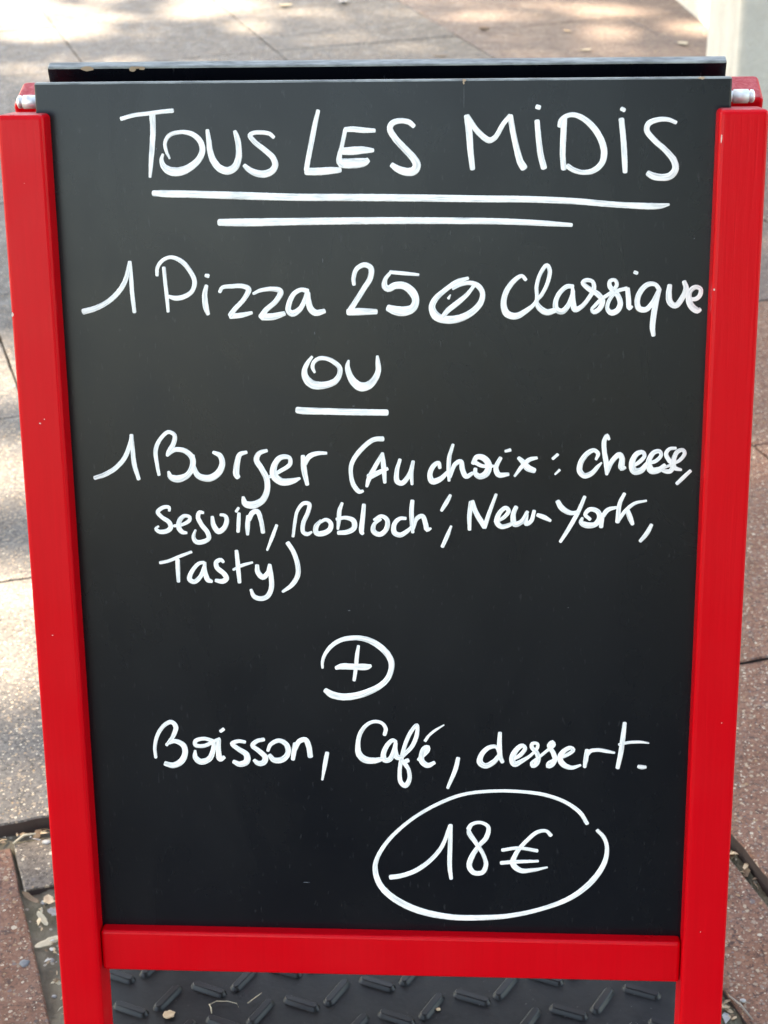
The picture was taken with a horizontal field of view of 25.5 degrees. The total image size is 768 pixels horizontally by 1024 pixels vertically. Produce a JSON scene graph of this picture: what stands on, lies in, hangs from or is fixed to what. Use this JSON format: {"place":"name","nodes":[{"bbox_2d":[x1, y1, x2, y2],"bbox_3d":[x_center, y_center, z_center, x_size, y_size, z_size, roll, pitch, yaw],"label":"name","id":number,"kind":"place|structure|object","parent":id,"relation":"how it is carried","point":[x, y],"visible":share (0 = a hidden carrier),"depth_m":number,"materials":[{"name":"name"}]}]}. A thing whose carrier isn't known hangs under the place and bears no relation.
{"place":"outdoors","nodes":[
{"label":"outdoors","id":0,"kind":"place"},
{"bbox_2d":[0,0,767,1023],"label":"pavement","id":1,"kind":"structure","parent":0,"point":[38,38],"depth_m":3.96,"materials":[{"name":"grey concrete"}]},
{"bbox_2d":[19,959,29,966],"bbox_3d":[-0.405,0.507,1.907,0.012,0.002,0.012,0,29,3],"label":"chewing gum","id":2,"kind":"object","parent":1,"relation":"on","point":[23,963],"visible":1,"depth_m":1.91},
{"bbox_2d":[0,56,767,1023],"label":"menu board","id":3,"kind":"object","parent":1,"relation":"on","point":[386,438],"visible":1,"depth_m":1.42,"materials":[{"name":"red paint"}]},
{"bbox_2d":[110,969,675,1023],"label":"rubber mat","id":4,"kind":"object","parent":1,"relation":"on","point":[149,997],"visible":0.52,"depth_m":1.82,"materials":[{"name":"black rubber"}]},
{"bbox_2d":[163,1010,174,1018],"bbox_3d":[-0.229,0.536,1.811,0.014,0.001,0.012,-14,31,-21],"label":"dry leaf","id":5,"kind":"object","parent":4,"relation":"on","point":[168,1014],"visible":1,"depth_m":1.81,"materials":[{"name":"beige plant"}]},
{"bbox_2d":[209,1001,236,1012],"bbox_3d":[-0.172,0.529,1.820,0.030,0.003,0.014,-8,30,-12],"label":"twig","id":6,"kind":"object","parent":4,"relation":"on","point":[218,1001],"visible":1,"depth_m":1.82,"materials":[{"name":"beige plant"}]},
{"bbox_2d":[706,0,767,110],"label":"stone pillar","id":7,"kind":"structure","parent":1,"relation":"on","point":[738,34],"depth_m":4.65,"materials":[{"name":"white stone"}]},
{"bbox_2d":[729,995,752,1019],"bbox_3d":[0.383,0.530,1.817,0.003,0.005,0.040,-16,32,-24],"label":"twig","id":8,"kind":"object","parent":1,"relation":"on","point":[740,1004],"visible":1,"depth_m":1.82,"materials":[{"name":"grey plant"}]},
{"label":"ground","id":9,"kind":"structure","parent":0,"visible":0},
{"bbox_2d":[677,0,709,26],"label":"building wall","id":10,"kind":"structure","parent":9,"relation":"on","point":[698,9],"depth_m":5.76,"materials":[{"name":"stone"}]},
{"label":"pavement bed","id":11,"kind":"structure","parent":0,"visible":0},
{"bbox_2d":[0,830,767,1023],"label":"dirt","id":12,"kind":"structure","parent":11,"relation":"on","point":[46,974],"depth_m":1.96,"materials":[{"name":"soil"}]},
{"bbox_2d":[13,833,35,843],"bbox_3d":[-0.444,0.401,2.092,0.030,0.008,0.005,-17,33,-26],"label":"straw","id":13,"kind":"object","parent":12,"relation":"on","point":[21,837],"visible":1,"depth_m":2.09,"materials":[{"name":"beige plant"}]},
{"bbox_2d":[22,891,38,902],"bbox_3d":[-0.416,0.454,1.997,0.026,0.004,0.008,26,44,21],"label":"dry leaf","id":14,"kind":"object","parent":12,"relation":"on","point":[27,895],"visible":1,"depth_m":2.00,"materials":[{"name":"brown plant"}]},
{"bbox_2d":[37,911,47,925],"bbox_3d":[-0.396,0.472,1.968,0.008,0.004,0.026,-33,45,-18],"label":"dry leaf","id":15,"kind":"object","parent":12,"relation":"on","point":[44,921],"visible":1,"depth_m":1.97,"materials":[{"name":"beige plant"}]},
{"bbox_2d":[35,935,57,947],"bbox_3d":[-0.382,0.490,1.936,0.034,0.002,0.012,-18,38,-14],"label":"wood chip","id":16,"kind":"object","parent":12,"relation":"on","point":[45,942],"visible":0.74,"depth_m":1.94,"materials":[{"name":"beige wood"}]},
{"bbox_2d":[43,895,54,903],"bbox_3d":[-0.394,0.457,1.993,0.015,0.005,0.027,3,9,-15],"label":"dry leaf","id":17,"kind":"object","parent":12,"relation":"on","point":[48,899],"visible":0.97,"depth_m":2.00,"materials":[{"name":"beige plant"}]},
{"bbox_2d":[47,907,55,915],"bbox_3d":[-0.383,0.466,1.975,0.015,0.009,0.016,14,32,26],"label":"dry leaf","id":18,"kind":"object","parent":12,"relation":"on","point":[51,911],"visible":0.49,"depth_m":1.98,"materials":[{"name":"plant"}]},
{"bbox_2d":[0,829,764,1023],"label":"debris","id":19,"kind":"object","parent":12,"relation":"on","point":[725,1015],"visible":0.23,"depth_m":1.97,"materials":[{"name":"grey plant"}]}
]}

